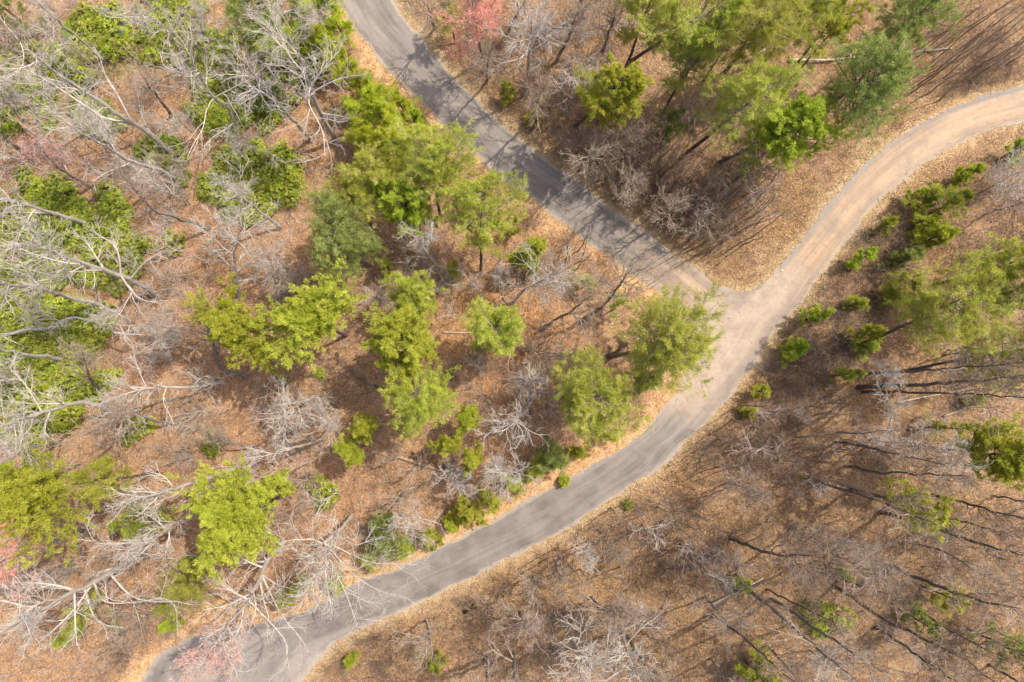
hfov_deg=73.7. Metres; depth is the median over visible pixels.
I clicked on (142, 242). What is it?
laurel shrub
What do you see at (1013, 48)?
bare shrub
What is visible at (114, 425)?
slim bare tree
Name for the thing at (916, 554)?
slim bare tree
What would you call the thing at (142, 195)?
bare tree
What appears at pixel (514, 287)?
slim bare tree
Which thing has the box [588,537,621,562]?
bare sapling
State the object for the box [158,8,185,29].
laurel shrub
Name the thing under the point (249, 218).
laurel shrub
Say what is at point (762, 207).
bare sapling
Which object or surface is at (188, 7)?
laurel shrub
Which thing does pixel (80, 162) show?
slim bare tree
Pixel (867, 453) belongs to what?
bare sapling
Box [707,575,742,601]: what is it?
bare shrub
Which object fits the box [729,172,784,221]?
slim bare tree
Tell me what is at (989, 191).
bare shrub
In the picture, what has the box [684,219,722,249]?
bare sapling
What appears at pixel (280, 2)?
bare tree
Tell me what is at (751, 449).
bare shrub
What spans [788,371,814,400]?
bare shrub
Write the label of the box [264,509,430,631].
bare tree
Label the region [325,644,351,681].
bare shrub
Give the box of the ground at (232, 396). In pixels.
[0,0,1023,681]
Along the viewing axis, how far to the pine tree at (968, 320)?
55.23 m
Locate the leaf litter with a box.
[0,0,1023,681]
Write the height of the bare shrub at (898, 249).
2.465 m
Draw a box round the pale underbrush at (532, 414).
[0,0,693,681]
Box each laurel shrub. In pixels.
[0,52,18,71]
[0,72,19,96]
[0,105,18,137]
[0,197,17,227]
[0,222,6,238]
[0,240,11,259]
[0,259,25,281]
[0,279,27,310]
[0,303,20,329]
[0,318,13,334]
[0,327,16,365]
[0,361,12,375]
[0,382,16,411]
[0,386,30,408]
[0,422,14,440]
[1,46,25,66]
[1,354,26,369]
[1,372,23,387]
[2,234,19,249]
[3,322,21,342]
[4,275,29,300]
[4,344,27,359]
[4,403,19,419]
[5,408,24,432]
[6,104,28,119]
[6,258,33,278]
[7,66,29,85]
[7,217,20,235]
[7,429,43,454]
[11,39,45,63]
[11,213,29,229]
[11,224,28,247]
[11,336,32,349]
[12,83,25,93]
[13,166,33,178]
[13,229,38,258]
[13,299,25,316]
[13,315,30,335]
[14,183,35,211]
[14,334,40,369]
[15,112,35,128]
[15,397,48,419]
[16,172,46,203]
[17,231,38,261]
[18,364,45,384]
[19,245,41,268]
[19,375,39,398]
[20,81,46,110]
[20,206,36,219]
[20,309,38,332]
[20,376,51,405]
[21,69,42,90]
[24,263,52,279]
[24,333,50,364]
[24,419,52,446]
[25,106,57,137]
[26,214,45,233]
[28,41,59,66]
[28,201,53,226]
[28,242,61,265]
[28,296,52,326]
[31,382,67,410]
[32,183,57,205]
[32,195,53,215]
[32,281,56,312]
[32,359,50,379]
[33,98,54,119]
[34,257,65,290]
[35,83,58,103]
[35,317,50,334]
[35,405,82,434]
[36,214,52,244]
[36,296,61,318]
[36,399,56,433]
[37,172,66,198]
[37,370,53,391]
[38,282,62,297]
[38,330,56,353]
[38,359,60,378]
[39,51,77,77]
[40,229,51,245]
[41,58,60,85]
[41,206,66,233]
[42,370,70,386]
[43,42,67,76]
[43,293,71,321]
[43,313,58,324]
[47,170,79,204]
[48,229,76,262]
[49,203,79,221]
[49,216,87,232]
[50,394,67,413]
[51,199,63,210]
[51,354,80,386]
[52,223,83,252]
[52,331,79,362]
[52,367,86,392]
[53,314,69,333]
[53,320,91,343]
[53,340,83,363]
[55,294,91,318]
[56,278,68,286]
[57,222,74,242]
[59,18,87,54]
[59,201,77,214]
[59,257,87,282]
[61,19,80,33]
[62,332,82,349]
[63,61,100,88]
[64,252,77,269]
[66,33,100,66]
[66,311,77,323]
[67,0,95,27]
[67,13,101,41]
[67,93,97,107]
[67,389,84,415]
[68,102,86,126]
[68,381,103,404]
[70,82,90,99]
[70,195,87,208]
[71,269,97,288]
[71,298,99,329]
[72,336,95,361]
[73,197,93,228]
[76,222,98,242]
[76,241,88,260]
[76,322,105,353]
[77,213,102,229]
[77,347,96,365]
[78,114,95,138]
[80,73,94,86]
[82,0,116,27]
[82,13,103,41]
[83,232,96,248]
[83,240,105,265]
[85,204,107,221]
[86,35,119,63]
[87,221,114,237]
[88,320,114,337]
[89,366,122,391]
[90,11,122,37]
[90,117,113,141]
[90,236,128,266]
[91,225,110,243]
[92,201,114,211]
[92,301,116,314]
[93,178,127,208]
[95,97,110,118]
[95,271,110,290]
[96,0,128,18]
[96,201,130,237]
[96,234,113,256]
[97,311,116,325]
[100,205,130,234]
[101,35,139,62]
[102,103,117,121]
[104,114,127,133]
[104,278,127,296]
[106,14,135,49]
[106,257,137,281]
[108,225,135,256]
[110,267,137,287]
[111,201,135,225]
[113,28,137,47]
[114,250,147,276]
[121,429,137,448]
[123,415,157,439]
[128,232,141,251]
[130,134,155,161]
[131,1,147,17]
[132,231,158,254]
[136,12,163,48]
[136,44,163,66]
[142,134,169,171]
[147,40,164,52]
[148,26,167,45]
[149,0,162,14]
[157,23,186,56]
[157,131,174,153]
[158,8,181,42]
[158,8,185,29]
[160,0,180,11]
[161,149,188,171]
[161,228,173,241]
[161,231,185,257]
[162,48,182,66]
[167,0,194,16]
[167,4,192,32]
[167,136,184,149]
[170,0,208,19]
[174,168,191,187]
[178,47,201,74]
[178,98,202,123]
[179,26,197,49]
[185,53,206,79]
[188,106,214,126]
[189,73,212,100]
[190,36,215,53]
[191,19,206,35]
[192,97,210,109]
[194,181,224,201]
[195,79,227,103]
[196,171,214,184]
[198,47,222,68]
[198,190,222,207]
[200,429,221,459]
[202,24,216,41]
[202,41,225,55]
[202,60,215,76]
[203,115,220,141]
[204,84,227,110]
[206,97,233,133]
[207,142,243,165]
[208,172,220,189]
[209,165,226,179]
[211,93,234,119]
[212,28,225,41]
[212,71,221,84]
[213,109,239,140]
[213,151,232,169]
[215,186,239,206]
[216,75,239,101]
[217,158,254,187]
[217,190,241,222]
[219,24,239,51]
[221,46,239,65]
[221,57,242,88]
[221,171,238,192]
[226,103,257,127]
[229,79,256,104]
[230,119,242,135]
[230,179,252,198]
[231,204,262,227]
[233,143,257,179]
[235,200,251,210]
[237,190,271,213]
[238,96,261,110]
[245,77,263,94]
[248,136,267,165]
[248,172,268,192]
[250,208,272,220]
[253,99,264,117]
[253,106,284,127]
[254,79,284,100]
[254,163,264,181]
[255,101,275,118]
[256,114,273,135]
[256,149,288,173]
[260,171,277,194]
[260,200,277,213]
[261,159,284,181]
[263,183,288,200]
[265,89,301,112]
[267,138,286,160]
[267,145,299,171]
[270,178,289,193]
[273,145,297,181]
[275,374,289,385]
[279,155,306,190]
[279,181,301,210]
[281,178,306,189]
[290,29,311,59]
[292,67,319,88]
[305,52,325,76]
[305,473,338,511]
[306,49,324,62]
[310,367,326,381]
[348,436,358,443]
[797,598,858,640]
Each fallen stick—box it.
[3,336,29,347]
[661,569,683,608]
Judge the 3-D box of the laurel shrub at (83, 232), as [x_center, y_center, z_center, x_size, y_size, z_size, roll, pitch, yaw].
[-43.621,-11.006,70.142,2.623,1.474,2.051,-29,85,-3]
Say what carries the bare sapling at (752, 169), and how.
on the ground at (232, 396)
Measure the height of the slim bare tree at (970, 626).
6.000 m
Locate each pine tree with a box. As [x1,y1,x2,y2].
[0,0,48,35]
[0,440,119,571]
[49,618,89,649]
[50,451,159,506]
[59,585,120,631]
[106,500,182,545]
[151,598,184,617]
[156,559,216,607]
[156,610,185,633]
[163,454,287,584]
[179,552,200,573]
[181,271,280,373]
[222,0,285,55]
[233,7,301,81]
[241,467,310,503]
[247,250,369,373]
[248,331,283,377]
[250,38,302,99]
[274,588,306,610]
[276,0,335,63]
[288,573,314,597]
[294,162,383,230]
[294,180,394,289]
[305,22,355,80]
[315,0,356,43]
[318,267,345,292]
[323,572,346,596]
[327,56,401,123]
[327,137,419,222]
[332,41,355,69]
[332,432,367,468]
[339,92,376,141]
[341,114,390,170]
[343,79,422,150]
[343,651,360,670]
[347,412,381,445]
[356,72,384,97]
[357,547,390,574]
[360,300,440,394]
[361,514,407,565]
[367,177,440,235]
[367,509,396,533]
[369,107,413,174]
[377,357,461,446]
[378,256,393,286]
[378,268,449,319]
[382,116,486,220]
[391,87,416,122]
[394,127,412,166]
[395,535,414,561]
[409,107,430,138]
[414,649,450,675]
[417,526,444,552]
[427,429,466,457]
[432,168,530,274]
[433,0,468,43]
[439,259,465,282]
[440,513,463,534]
[448,491,497,525]
[453,295,526,357]
[453,404,482,437]
[461,439,483,478]
[476,487,502,510]
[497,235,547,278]
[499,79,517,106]
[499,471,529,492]
[505,214,524,237]
[524,110,540,127]
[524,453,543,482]
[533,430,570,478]
[546,341,654,445]
[558,474,570,487]
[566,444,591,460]
[568,266,595,293]
[572,52,657,130]
[599,417,619,445]
[600,291,632,325]
[607,281,729,401]
[613,0,680,68]
[618,360,667,397]
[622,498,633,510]
[630,0,762,70]
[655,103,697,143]
[659,12,727,115]
[686,51,817,153]
[695,0,807,73]
[701,28,738,91]
[719,88,855,174]
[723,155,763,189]
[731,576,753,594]
[734,638,783,681]
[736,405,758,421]
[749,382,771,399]
[756,0,843,73]
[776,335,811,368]
[790,0,876,72]
[795,27,832,75]
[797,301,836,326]
[811,115,855,151]
[813,23,931,159]
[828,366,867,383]
[832,563,855,581]
[840,293,870,313]
[845,246,878,270]
[846,323,888,345]
[849,475,960,544]
[850,333,880,362]
[854,0,972,55]
[863,241,1023,357]
[868,216,898,234]
[875,289,911,306]
[877,245,926,270]
[878,268,927,322]
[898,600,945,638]
[899,314,1023,403]
[901,183,943,213]
[905,211,962,261]
[908,213,941,233]
[919,405,973,440]
[920,410,1023,494]
[920,578,972,619]
[925,179,974,220]
[932,230,1023,291]
[945,162,988,186]
[952,257,1023,321]
[955,393,985,409]
[967,621,1023,671]
[995,137,1023,167]
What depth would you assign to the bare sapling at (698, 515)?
63.16 m
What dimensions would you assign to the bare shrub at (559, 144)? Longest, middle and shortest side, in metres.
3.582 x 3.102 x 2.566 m
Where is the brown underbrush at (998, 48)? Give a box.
[0,0,1023,681]
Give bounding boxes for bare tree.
[0,1,174,153]
[0,15,62,98]
[0,68,39,113]
[0,82,35,124]
[0,87,29,156]
[0,133,87,270]
[0,142,57,177]
[0,208,187,331]
[0,242,103,317]
[0,274,75,335]
[0,289,180,363]
[0,324,64,374]
[0,348,119,476]
[0,352,38,396]
[0,428,60,467]
[0,551,200,668]
[0,564,61,608]
[1,11,23,38]
[1,56,86,128]
[3,60,39,84]
[11,445,81,487]
[13,558,72,591]
[19,91,176,193]
[24,1,73,55]
[26,536,64,561]
[36,42,71,77]
[37,142,90,171]
[39,566,85,581]
[44,89,131,145]
[46,585,90,613]
[48,28,120,86]
[48,118,96,149]
[48,139,114,188]
[52,26,106,73]
[54,336,111,394]
[54,395,177,453]
[65,50,100,85]
[73,291,145,338]
[74,499,194,577]
[74,538,130,587]
[84,388,157,447]
[84,544,111,566]
[86,410,143,436]
[88,331,237,435]
[90,0,187,66]
[90,604,160,666]
[99,151,151,183]
[100,230,140,273]
[100,258,141,295]
[101,457,238,535]
[102,150,210,230]
[103,544,160,583]
[105,109,133,131]
[105,589,159,625]
[112,43,180,117]
[112,312,135,328]
[114,479,152,513]
[115,344,154,359]
[115,503,167,554]
[120,209,183,255]
[127,15,287,167]
[127,100,176,142]
[128,260,183,302]
[129,131,173,160]
[130,150,187,203]
[131,260,248,378]
[134,310,193,357]
[135,276,167,302]
[136,437,175,457]
[139,96,206,146]
[141,221,208,272]
[142,431,198,474]
[143,546,195,580]
[144,375,190,415]
[147,146,185,171]
[148,311,175,333]
[154,316,208,345]
[155,569,205,616]
[156,2,198,47]
[160,389,207,415]
[174,0,224,58]
[176,312,208,340]
[177,433,216,450]
[178,28,216,72]
[182,420,238,463]
[183,539,313,681]
[184,365,229,401]
[187,192,292,301]
[189,416,258,449]
[196,7,241,70]
[196,389,231,421]
[200,237,232,270]
[201,39,313,142]
[204,150,282,228]
[207,5,223,29]
[213,456,272,491]
[216,32,273,106]
[217,120,310,175]
[218,11,249,45]
[230,425,324,477]
[234,0,371,185]
[235,467,274,488]
[241,446,269,455]
[243,372,271,406]
[245,240,294,306]
[246,394,273,420]
[250,373,342,450]
[255,0,306,59]
[257,257,311,296]
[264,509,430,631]
[265,446,313,485]
[266,448,296,471]
[267,510,304,542]
[268,409,312,430]
[268,410,294,452]
[275,410,316,435]
[276,453,324,527]
[283,429,320,446]
[290,483,327,518]
[296,0,336,36]
[298,395,342,446]
[299,479,341,532]
[308,434,335,459]
[325,358,378,391]
[353,277,385,311]
[355,285,397,315]
[368,440,403,468]
[369,483,425,524]
[383,612,447,674]
[384,493,453,550]
[386,486,418,523]
[390,448,436,496]
[394,220,465,289]
[395,259,423,276]
[400,0,460,35]
[424,469,440,496]
[432,450,472,500]
[437,299,465,326]
[440,288,457,310]
[443,454,463,480]
[444,334,484,376]
[448,649,511,681]
[458,372,473,392]
[459,271,485,295]
[460,33,516,89]
[463,347,484,375]
[463,481,480,505]
[468,446,541,504]
[470,281,489,300]
[470,390,554,451]
[472,401,489,431]
[478,322,514,373]
[479,406,511,437]
[482,245,517,289]
[483,628,548,681]
[485,0,576,96]
[487,262,524,311]
[487,597,557,656]
[502,0,574,41]
[502,370,549,410]
[505,267,532,299]
[508,359,548,403]
[509,240,587,317]
[510,565,548,607]
[514,332,546,350]
[515,0,548,46]
[515,592,542,638]
[519,65,559,139]
[521,605,546,638]
[524,50,546,76]
[525,361,560,409]
[527,6,557,58]
[533,0,588,44]
[533,271,631,351]
[536,316,554,358]
[538,0,619,63]
[540,32,561,63]
[540,608,613,681]
[541,565,576,608]
[542,388,558,416]
[543,45,612,111]
[548,340,579,370]
[552,122,607,164]
[553,40,591,71]
[555,620,585,675]
[558,127,625,184]
[560,557,574,584]
[567,578,642,640]
[568,239,681,323]
[568,536,601,574]
[576,0,628,50]
[576,598,674,681]
[577,36,602,65]
[585,156,616,187]
[588,602,621,635]
[590,28,636,66]
[595,108,656,176]
[602,616,637,661]
[609,0,627,40]
[609,162,648,213]
[622,634,690,681]
[627,592,651,642]
[629,510,676,551]
[640,186,696,239]
[641,629,682,665]
[658,39,734,75]
[672,535,712,575]
[675,80,718,142]
[676,203,713,239]
[680,79,710,118]
[683,183,724,219]
[688,587,712,615]
[695,91,726,146]
[696,175,739,217]
[697,587,764,658]
[704,66,739,108]
[704,231,741,252]
[705,551,744,596]
[707,117,738,145]
[710,657,752,681]
[711,551,753,572]
[712,210,738,226]
[712,613,814,681]
[716,450,778,518]
[722,126,759,177]
[725,425,779,460]
[728,504,854,599]
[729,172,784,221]
[732,563,779,614]
[734,219,758,234]
[743,186,781,220]
[748,404,784,423]
[748,426,773,463]
[750,591,911,681]
[766,588,856,640]
[766,630,838,681]
[769,597,917,681]
[785,71,820,103]
[790,407,814,423]
[790,516,912,611]
[795,561,924,618]
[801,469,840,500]
[804,644,857,681]
[815,479,970,561]
[816,439,865,473]
[830,473,872,496]
[831,583,1009,681]
[834,425,983,492]
[836,533,888,570]
[842,427,993,511]
[843,422,896,453]
[843,549,916,592]
[849,461,896,493]
[856,315,1023,425]
[860,327,1023,391]
[861,364,1023,439]
[861,611,902,644]
[863,448,923,474]
[864,357,909,396]
[868,417,994,492]
[870,381,916,451]
[873,625,995,681]
[874,551,913,586]
[878,509,1023,588]
[879,629,937,670]
[884,557,1023,637]
[893,536,937,574]
[902,526,953,562]
[911,489,1023,544]
[917,523,971,552]
[917,542,1023,605]
[918,610,1023,679]
[920,494,965,519]
[921,573,967,607]
[929,557,970,583]
[940,507,1023,559]
[943,384,970,395]
[945,334,998,385]
[947,328,1020,354]
[950,649,1020,681]
[953,610,988,644]
[964,397,1023,419]
[973,366,1023,400]
[975,561,1003,588]
[979,142,1023,208]
[982,185,1023,224]
[987,592,1023,628]
[987,663,1018,681]
[992,495,1023,501]
[997,229,1023,250]
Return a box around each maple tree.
[0,516,97,610]
[5,97,101,196]
[169,610,257,681]
[429,0,511,72]
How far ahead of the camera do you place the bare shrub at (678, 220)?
70.05 m
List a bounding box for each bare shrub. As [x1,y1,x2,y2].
[12,596,49,633]
[21,0,59,40]
[23,0,65,22]
[39,550,76,590]
[43,549,82,601]
[48,0,76,15]
[85,562,124,598]
[93,612,131,656]
[94,642,141,681]
[97,148,144,175]
[99,152,132,180]
[101,638,141,670]
[124,620,154,651]
[131,324,156,348]
[131,350,158,386]
[132,158,159,186]
[132,339,157,362]
[136,310,163,335]
[138,179,187,233]
[142,325,184,354]
[145,263,190,299]
[146,613,185,656]
[147,164,179,195]
[147,435,197,479]
[149,295,176,322]
[151,349,184,368]
[152,308,182,346]
[153,152,195,197]
[155,145,187,165]
[164,182,193,207]
[167,263,202,290]
[169,393,208,438]
[173,411,204,447]
[206,412,225,439]
[239,443,269,473]
[248,389,273,428]
[249,238,282,281]
[252,394,291,420]
[264,279,287,302]
[267,420,296,455]
[275,268,301,297]
[277,254,300,282]
[281,438,306,458]
[284,377,309,410]
[286,257,319,294]
[287,409,312,439]
[304,395,332,423]
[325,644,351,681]
[339,623,390,661]
[341,397,356,421]
[352,652,389,679]
[358,663,398,681]
[381,633,430,667]
[381,650,395,675]
[400,247,439,272]
[412,237,439,266]
[427,260,461,292]
[438,358,460,390]
[450,350,496,378]
[455,586,484,617]
[460,267,487,300]
[462,383,492,417]
[468,590,504,628]
[469,645,504,673]
[470,334,496,379]
[482,30,500,53]
[485,263,512,291]
[489,21,509,56]
[491,357,519,374]
[498,364,542,390]
[502,629,526,649]
[504,608,525,641]
[506,7,523,30]
[507,360,536,388]
[511,254,555,310]
[512,608,537,641]
[515,327,607,370]
[521,636,562,669]
[523,2,563,40]
[528,599,568,654]
[530,590,558,613]
[531,25,562,50]
[532,373,550,405]
[533,15,552,43]
[536,0,558,26]
[536,346,562,373]
[540,235,552,262]
[542,249,571,265]
[542,642,565,664]
[544,120,566,136]
[545,603,572,633]
[548,249,591,286]
[549,132,575,156]
[550,18,579,44]
[552,631,582,658]
[553,119,578,139]
[555,43,583,77]
[562,593,602,632]
[564,135,598,168]
[565,611,598,648]
[570,11,613,51]
[574,155,602,184]
[577,637,611,670]
[581,138,618,177]
[590,515,629,563]
[593,136,615,155]
[598,536,629,576]
[600,13,625,43]
[600,32,618,61]
[601,157,629,189]
[602,180,628,207]
[603,623,635,645]
[605,501,643,540]
[606,547,631,564]
[607,131,648,163]
[611,159,640,201]
[612,524,644,549]
[620,151,645,183]
[625,496,650,531]
[629,521,672,555]
[631,158,652,181]
[641,138,677,182]
[641,487,680,522]
[642,206,667,229]
[643,532,667,563]
[644,179,675,209]
[646,606,673,638]
[652,552,687,586]
[655,166,693,191]
[657,492,701,528]
[658,512,693,537]
[658,556,695,579]
[661,204,703,238]
[670,129,696,167]
[670,151,693,176]
[681,486,707,519]
[682,536,711,557]
[685,173,726,204]
[688,543,711,570]
[692,432,730,466]
[694,490,722,519]
[696,422,743,464]
[698,178,735,216]
[698,430,746,460]
[700,542,725,578]
[706,542,739,567]
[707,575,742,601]
[715,515,764,553]
[717,420,752,444]
[718,465,755,491]
[720,545,768,581]
[734,449,770,481]
[737,458,771,480]
[738,432,773,469]
[740,395,763,427]
[750,432,778,458]
[751,390,799,421]
[751,429,766,445]
[755,410,778,434]
[756,349,793,379]
[758,458,778,477]
[759,430,792,478]
[760,380,791,402]
[768,428,787,454]
[771,369,804,399]
[773,453,812,508]
[774,342,814,380]
[777,439,821,472]
[779,473,812,502]
[782,396,808,439]
[782,400,808,423]
[784,368,817,414]
[786,316,822,350]
[787,410,828,445]
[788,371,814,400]
[793,313,831,344]
[793,400,826,421]
[795,383,817,408]
[798,437,839,477]
[798,593,823,625]
[799,324,839,365]
[799,566,838,596]
[803,335,838,375]
[803,367,846,404]
[803,467,826,481]
[803,468,824,489]
[804,576,836,612]
[807,531,856,569]
[809,280,847,320]
[811,359,846,386]
[811,378,853,411]
[818,265,866,295]
[822,301,843,319]
[824,550,850,579]
[828,313,870,351]
[828,345,856,371]
[829,348,868,380]
[832,301,863,333]
[834,293,864,320]
[840,286,871,314]
[840,339,867,366]
[842,253,878,292]
[845,345,880,369]
[848,218,878,247]
[851,313,879,339]
[852,411,882,442]
[857,427,895,460]
[858,232,893,274]
[861,214,903,245]
[865,261,888,284]
[868,285,902,310]
[870,448,906,489]
[871,299,898,325]
[873,269,906,317]
[879,419,903,452]
[883,212,905,247]
[883,243,919,270]
[883,557,912,594]
[884,239,906,257]
[885,244,924,290]
[889,577,936,617]
[891,591,916,610]
[891,614,920,638]
[896,251,950,282]
[913,399,960,439]
[914,531,963,557]
[917,413,952,438]
[927,553,963,592]
[928,21,953,38]
[930,601,962,625]
[936,23,969,45]
[941,64,985,93]
[941,545,981,572]
[942,529,977,560]
[943,525,969,548]
[962,195,985,207]
[962,545,1003,586]
[968,63,996,91]
[968,177,991,208]
[974,49,1011,75]
[975,238,999,260]
[976,44,999,63]
[978,59,1006,91]
[979,153,1015,191]
[981,176,1005,202]
[982,46,1006,76]
[988,20,1013,41]
[990,220,1023,246]
[994,164,1023,199]
[997,44,1023,87]
[1001,194,1023,221]
[1002,35,1023,60]
[1007,313,1023,333]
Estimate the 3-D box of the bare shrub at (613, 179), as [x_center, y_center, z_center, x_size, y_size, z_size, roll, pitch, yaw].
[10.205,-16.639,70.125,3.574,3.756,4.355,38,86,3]
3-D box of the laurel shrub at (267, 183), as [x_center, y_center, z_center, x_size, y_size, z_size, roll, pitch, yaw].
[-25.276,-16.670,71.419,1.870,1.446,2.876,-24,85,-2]
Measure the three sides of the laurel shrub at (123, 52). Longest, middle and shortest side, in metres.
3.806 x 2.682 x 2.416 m
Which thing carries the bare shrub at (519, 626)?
on the ground at (232, 396)
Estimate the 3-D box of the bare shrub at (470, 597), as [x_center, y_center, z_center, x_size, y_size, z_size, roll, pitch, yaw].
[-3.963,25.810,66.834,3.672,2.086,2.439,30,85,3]
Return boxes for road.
[140,85,1023,681]
[337,0,764,387]
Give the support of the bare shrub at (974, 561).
on the ground at (232, 396)
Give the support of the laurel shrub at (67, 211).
on the ground at (232, 396)
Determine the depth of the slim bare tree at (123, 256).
66.65 m
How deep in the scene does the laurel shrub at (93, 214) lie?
70.18 m
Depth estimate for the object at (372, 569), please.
66.67 m
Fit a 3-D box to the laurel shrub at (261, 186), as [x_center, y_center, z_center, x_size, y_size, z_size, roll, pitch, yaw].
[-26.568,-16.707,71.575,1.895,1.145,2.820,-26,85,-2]
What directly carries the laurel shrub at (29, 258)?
on the ground at (232, 396)
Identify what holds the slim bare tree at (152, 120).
on the ground at (232, 396)
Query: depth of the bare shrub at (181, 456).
67.51 m
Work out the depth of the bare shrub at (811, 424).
68.02 m
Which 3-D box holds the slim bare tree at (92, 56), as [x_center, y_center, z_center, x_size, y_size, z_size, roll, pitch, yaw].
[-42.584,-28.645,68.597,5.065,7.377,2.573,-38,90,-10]
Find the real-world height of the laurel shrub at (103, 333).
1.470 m
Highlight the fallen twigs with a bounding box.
[0,0,1023,681]
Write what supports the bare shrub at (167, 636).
on the ground at (232, 396)
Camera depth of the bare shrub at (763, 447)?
67.77 m
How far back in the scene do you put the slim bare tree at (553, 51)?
69.49 m
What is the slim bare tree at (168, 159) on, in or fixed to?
on the ground at (232, 396)
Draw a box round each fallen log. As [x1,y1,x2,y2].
[106,331,150,336]
[397,454,461,479]
[442,330,473,333]
[713,578,763,605]
[789,54,853,65]
[898,383,1022,402]
[906,43,951,52]
[943,395,987,417]
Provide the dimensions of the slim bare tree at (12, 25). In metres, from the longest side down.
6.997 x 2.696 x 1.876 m
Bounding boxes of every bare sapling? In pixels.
[543,558,562,590]
[558,548,569,573]
[558,557,574,585]
[563,228,573,262]
[566,219,583,248]
[568,564,596,595]
[574,248,593,271]
[577,215,596,250]
[579,568,591,586]
[580,224,594,261]
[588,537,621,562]
[601,120,628,150]
[602,537,625,565]
[604,138,625,184]
[607,139,630,171]
[610,150,627,178]
[610,507,638,539]
[613,130,641,158]
[614,165,632,187]
[614,566,633,594]
[620,555,634,576]
[623,114,647,155]
[624,134,645,169]
[624,148,635,187]
[624,503,645,518]
[631,161,651,198]
[631,532,648,548]
[633,87,669,144]
[636,524,656,549]
[636,580,656,619]
[637,181,649,212]
[638,118,666,155]
[638,125,665,171]
[639,170,650,201]
[643,146,659,185]
[645,116,670,144]
[646,196,672,221]
[648,178,667,210]
[650,141,672,171]
[652,158,657,184]
[653,154,683,191]
[656,505,686,518]
[657,132,683,161]
[658,170,685,205]
[659,138,690,172]
[659,564,685,580]
[662,154,684,183]
[664,521,684,537]
[666,548,687,564]
[668,153,697,192]
[669,168,683,200]
[669,195,689,224]
[670,220,685,237]
[674,524,699,546]
[677,150,711,194]
[680,543,707,576]
[681,181,717,206]
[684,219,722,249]
[685,205,717,229]
[686,523,708,549]
[689,157,703,182]
[689,537,702,555]
[690,169,722,211]
[692,555,719,576]
[693,161,739,203]
[694,170,715,192]
[694,216,715,235]
[696,218,737,254]
[697,514,724,540]
[700,563,721,590]
[701,152,742,184]
[701,198,731,218]
[701,548,729,581]
[702,210,736,245]
[703,183,741,203]
[709,169,749,196]
[710,209,733,234]
[711,214,742,251]
[714,152,764,212]
[715,147,747,179]
[716,456,748,469]
[717,439,751,453]
[718,144,762,189]
[721,216,758,242]
[722,185,746,217]
[723,162,773,198]
[723,168,754,207]
[725,204,755,231]
[728,161,750,183]
[730,191,764,225]
[731,228,763,248]
[732,413,770,434]
[733,154,781,195]
[734,438,792,463]
[735,480,762,499]
[736,207,778,233]
[737,178,780,207]
[739,149,769,188]
[739,401,778,411]
[744,234,769,244]
[745,159,786,196]
[745,193,779,220]
[745,201,774,230]
[747,448,806,469]
[752,426,799,446]
[753,196,797,236]
[754,160,786,203]
[755,405,790,422]
[758,210,786,223]
[762,433,796,452]
[764,398,808,413]
[774,459,817,465]
[782,395,811,411]
[784,484,805,498]
[794,437,843,455]
[797,426,850,442]
[799,408,843,424]
[806,398,844,416]
[815,459,860,476]
[816,400,867,417]
[820,475,863,492]
[825,396,865,411]
[829,446,854,458]
[837,448,890,463]
[838,422,900,444]
[860,436,889,454]
[904,50,955,83]
[911,52,964,93]
[913,3,980,52]
[913,27,940,53]
[917,9,1017,85]
[919,3,984,55]
[922,12,987,70]
[927,48,989,93]
[934,1,993,48]
[937,1,1018,69]
[938,29,1006,101]
[945,27,1002,76]
[947,0,980,29]
[953,11,1005,61]
[963,0,1019,29]
[967,12,1023,71]
[968,5,1023,43]
[969,11,1023,53]
[973,0,1011,26]
[976,30,1023,75]
[977,2,1023,35]
[979,41,1022,66]
[990,26,1023,50]
[996,46,1023,68]
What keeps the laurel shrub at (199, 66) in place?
on the ground at (232, 396)
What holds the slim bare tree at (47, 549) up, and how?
on the ground at (232, 396)
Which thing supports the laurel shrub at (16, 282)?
on the ground at (232, 396)
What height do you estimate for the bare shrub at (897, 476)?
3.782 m
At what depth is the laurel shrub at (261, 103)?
71.93 m
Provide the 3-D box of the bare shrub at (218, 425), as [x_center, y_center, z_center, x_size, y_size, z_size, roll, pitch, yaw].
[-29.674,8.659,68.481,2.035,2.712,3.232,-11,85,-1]
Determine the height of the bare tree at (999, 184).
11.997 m
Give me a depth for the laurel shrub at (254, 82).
72.09 m
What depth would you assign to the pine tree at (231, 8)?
63.29 m
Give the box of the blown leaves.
[148,6,1015,673]
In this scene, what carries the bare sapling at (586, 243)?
on the ground at (232, 396)
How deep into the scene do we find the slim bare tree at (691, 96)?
67.66 m
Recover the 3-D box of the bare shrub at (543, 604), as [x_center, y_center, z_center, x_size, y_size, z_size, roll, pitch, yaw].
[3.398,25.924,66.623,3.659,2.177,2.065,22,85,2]
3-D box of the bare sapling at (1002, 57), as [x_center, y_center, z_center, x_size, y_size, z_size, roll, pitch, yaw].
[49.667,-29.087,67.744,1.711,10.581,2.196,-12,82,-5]
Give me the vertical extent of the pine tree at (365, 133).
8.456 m
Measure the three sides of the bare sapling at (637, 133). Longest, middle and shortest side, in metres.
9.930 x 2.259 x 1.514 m
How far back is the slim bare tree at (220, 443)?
63.62 m
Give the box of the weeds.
[0,11,525,618]
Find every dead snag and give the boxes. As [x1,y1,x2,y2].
[24,0,107,62]
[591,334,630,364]
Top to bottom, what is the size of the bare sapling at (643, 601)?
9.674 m
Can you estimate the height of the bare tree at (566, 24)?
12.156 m
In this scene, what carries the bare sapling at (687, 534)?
on the ground at (232, 396)
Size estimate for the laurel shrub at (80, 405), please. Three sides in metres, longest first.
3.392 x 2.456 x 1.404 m
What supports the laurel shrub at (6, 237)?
on the ground at (232, 396)
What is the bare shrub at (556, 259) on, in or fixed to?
on the ground at (232, 396)

